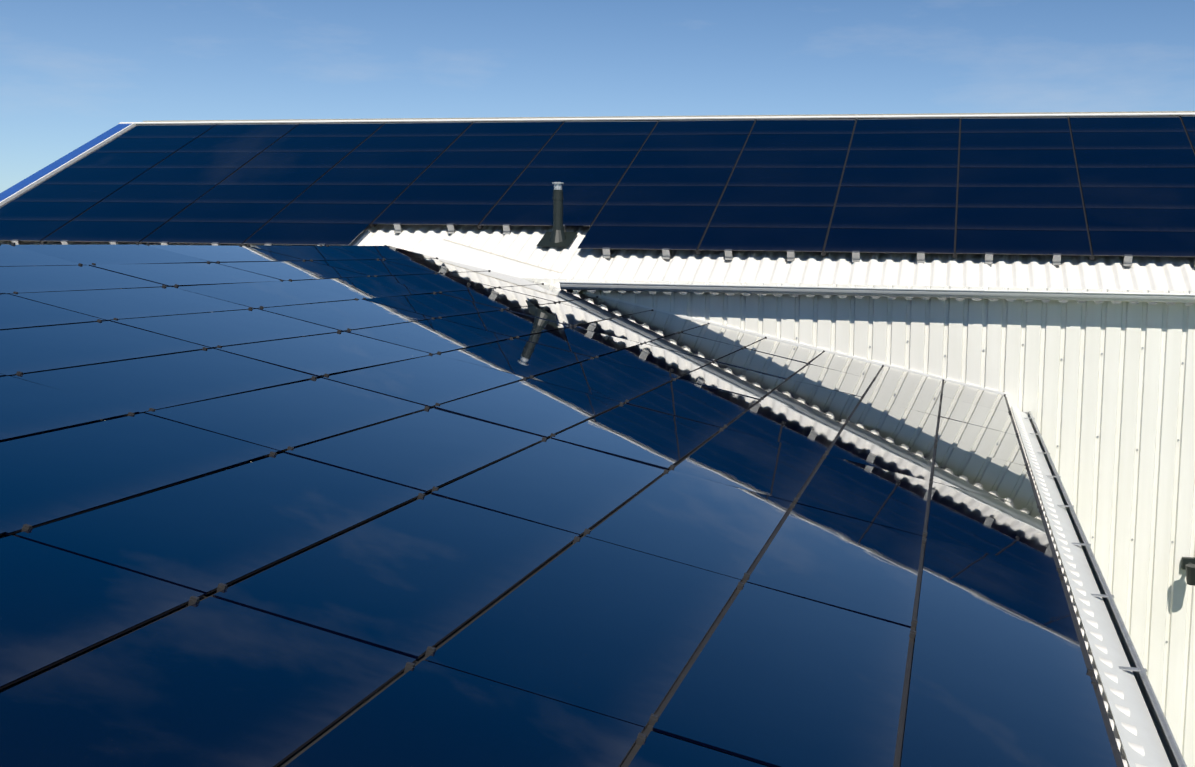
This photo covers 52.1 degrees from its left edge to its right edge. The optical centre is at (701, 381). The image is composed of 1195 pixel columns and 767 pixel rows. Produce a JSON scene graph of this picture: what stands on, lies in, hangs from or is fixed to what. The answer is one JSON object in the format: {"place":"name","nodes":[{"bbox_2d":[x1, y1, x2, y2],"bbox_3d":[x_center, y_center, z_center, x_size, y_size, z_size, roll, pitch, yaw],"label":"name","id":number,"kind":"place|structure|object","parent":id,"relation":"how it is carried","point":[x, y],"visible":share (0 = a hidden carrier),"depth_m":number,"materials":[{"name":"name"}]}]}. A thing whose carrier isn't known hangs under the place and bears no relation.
{"place":"outdoors","nodes":[
{"label":"outdoors","id":0,"kind":"place"},
{"bbox_2d":[0,242,1097,745],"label":"panel clamps","id":1,"kind":"object","parent":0,"point":[430,650],"visible":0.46,"depth_m":4.37,"materials":[{"name":"metal"}]},
{"bbox_2d":[0,286,1147,766],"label":"wing roof sheet","id":2,"kind":"object","parent":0,"point":[1120,708],"visible":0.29,"depth_m":4.52,"materials":[{"name":"white metal"}]},
{"bbox_2d":[0,244,1116,766],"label":"solar panels","id":3,"kind":"object","parent":2,"relation":"on","point":[580,652],"visible":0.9,"depth_m":3.82,"materials":[{"name":"blue glass"}]},
{"bbox_2d":[0,322,1123,766],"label":"mounting rails","id":4,"kind":"object","parent":2,"relation":"on","point":[630,756],"visible":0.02,"depth_m":3.47,"materials":[{"name":"metal"}]},
{"bbox_2d":[1011,406,1170,766],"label":"roof edge flashing","id":5,"kind":"object","parent":2,"relation":"attached to","point":[1147,738],"visible":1,"depth_m":4.46,"materials":[{"name":"white metal"}]},
{"bbox_2d":[0,0,1194,192],"label":"sky","id":6,"kind":"structure","parent":0,"point":[71,71],"materials":[{"name":"blue"}]},
{"bbox_2d":[610,283,1187,302],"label":"gutter brackets","id":7,"kind":"object","parent":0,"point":[981,296],"visible":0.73,"depth_m":10.65,"materials":[{"name":"grey metal"}]},
{"bbox_2d":[559,281,1194,302],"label":"gutter","id":8,"kind":"object","parent":7,"relation":"on","point":[946,293],"visible":1,"depth_m":10.67,"materials":[{"name":"grey metal"}]},
{"bbox_2d":[1024,411,1186,766],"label":"wing gutter","id":9,"kind":"object","parent":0,"point":[1169,743],"visible":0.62,"depth_m":4.59,"materials":[{"name":"grey metal"}]},
{"bbox_2d":[1024,417,1146,671],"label":"gutter brackets","id":10,"kind":"object","parent":9,"relation":"attached to","point":[1122,667],"visible":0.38,"depth_m":5.01,"materials":[{"name":"grey metal"}]},
{"label":"ground","id":11,"kind":"structure","parent":0,"visible":0},
{"bbox_2d":[143,111,1194,121],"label":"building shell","id":12,"kind":"object","parent":11,"relation":"on","point":[687,116],"visible":0.1,"depth_m":15.06},
{"bbox_2d":[0,224,1194,305],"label":"roof sheet","id":13,"kind":"object","parent":12,"relation":"on","point":[520,243],"visible":0.04,"depth_m":11.41,"materials":[{"name":"white metal"}]},
{"bbox_2d":[0,124,130,201],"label":"verge trim","id":14,"kind":"structure","parent":13,"relation":"attached to","point":[27,181],"depth_m":15.37,"materials":[{"name":"blue metal"}]},
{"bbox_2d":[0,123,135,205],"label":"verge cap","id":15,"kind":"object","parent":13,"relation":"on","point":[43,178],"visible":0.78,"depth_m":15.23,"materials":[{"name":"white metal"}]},
{"bbox_2d":[443,239,561,272],"bbox_3d":[-1.738,-1.162,12.001,2.190,0.473,0.239,4,7,27],"label":"valley cut edge","id":16,"kind":"object","parent":13,"relation":"attached to","point":[502,256],"visible":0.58,"depth_m":12.08,"materials":[{"name":"white metal"}]},
{"bbox_2d":[537,232,577,246],"bbox_3d":[-1.457,-1.440,12.303,0.340,0.149,0.309,2,7,12],"label":"pipe flashing","id":17,"kind":"object","parent":13,"relation":"on","point":[566,242],"visible":0.79,"depth_m":12.25,"materials":[{"name":"black rubber"}]},
{"bbox_2d":[549,190,565,242],"bbox_3d":[-1.449,-1.642,12.305,0.230,0.590,0.230,2,7,12],"label":"vent pipe","id":18,"kind":"object","parent":13,"relation":"on","point":[557,235],"visible":0.88,"depth_m":12.25,"materials":[{"name":"plastic"}]},
{"bbox_2d":[552,182,563,189],"bbox_3d":[-1.445,-1.972,12.264,0.120,0.075,0.120,2,7,12],"label":"vent cap","id":19,"kind":"object","parent":18,"relation":"on","point":[557,185],"visible":0.85,"depth_m":12.23,"materials":[{"name":"silver metal"}]},
{"bbox_2d":[0,115,1194,256],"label":"roof panels","id":20,"kind":"object","parent":13,"relation":"on","point":[1019,193],"visible":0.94,"depth_m":13.34,"materials":[{"name":"blue glass"}]},
{"bbox_2d":[0,117,1194,259],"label":"mounting rails","id":21,"kind":"object","parent":13,"relation":"on","point":[823,253],"visible":0.35,"depth_m":13.09,"materials":[{"name":"black metal"}]},
{"bbox_2d":[11,223,1194,266],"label":"panel clamps","id":22,"kind":"object","parent":13,"relation":"attached to","point":[1056,260],"visible":0.83,"depth_m":11.64,"materials":[{"name":"metal"}]},
{"bbox_2d":[118,113,1194,124],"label":"ridge cap","id":23,"kind":"object","parent":13,"relation":"on","point":[755,118],"visible":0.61,"depth_m":14.97,"materials":[{"name":"white metal"}]},
{"bbox_2d":[522,278,1194,766],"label":"wall","id":24,"kind":"structure","parent":11,"relation":"on","point":[1074,378],"depth_m":10.69,"materials":[{"name":"white metal"}]},
{"bbox_2d":[572,290,1009,400],"bbox_3d":[-0.176,-0.514,11.268,5.952,1.262,0.070,2,7,12],"label":"wing wall flashing","id":25,"kind":"object","parent":24,"relation":"attached to","point":[821,349],"visible":0.14,"depth_m":11.10,"materials":[{"name":"white metal"}]},
{"bbox_2d":[796,337,1183,642],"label":"wall screws","id":26,"kind":"object","parent":24,"relation":"attached to","point":[1057,445],"depth_m":10.69,"materials":[{"name":"metal"}]},
{"bbox_2d":[1181,557,1194,585],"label":"wall lamp","id":27,"kind":"object","parent":24,"relation":"attached to","point":[1188,564],"visible":1,"depth_m":10.38,"materials":[{"name":"plastic"}]},
{"bbox_3d":[-5.129,2.344,5.425,12.938,5.751,16.000,2,7,12],"label":"wing","id":28,"kind":"object","parent":11,"relation":"on","visible":0},
{"bbox_2d":[413,240,573,300],"bbox_3d":[-1.853,-1.094,11.936,2.356,0.590,0.971,2,7,12],"label":"valley flashing","id":29,"kind":"object","parent":28,"relation":"on","point":[453,252],"visible":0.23,"depth_m":12.06,"materials":[{"name":"white metal"}]}
]}

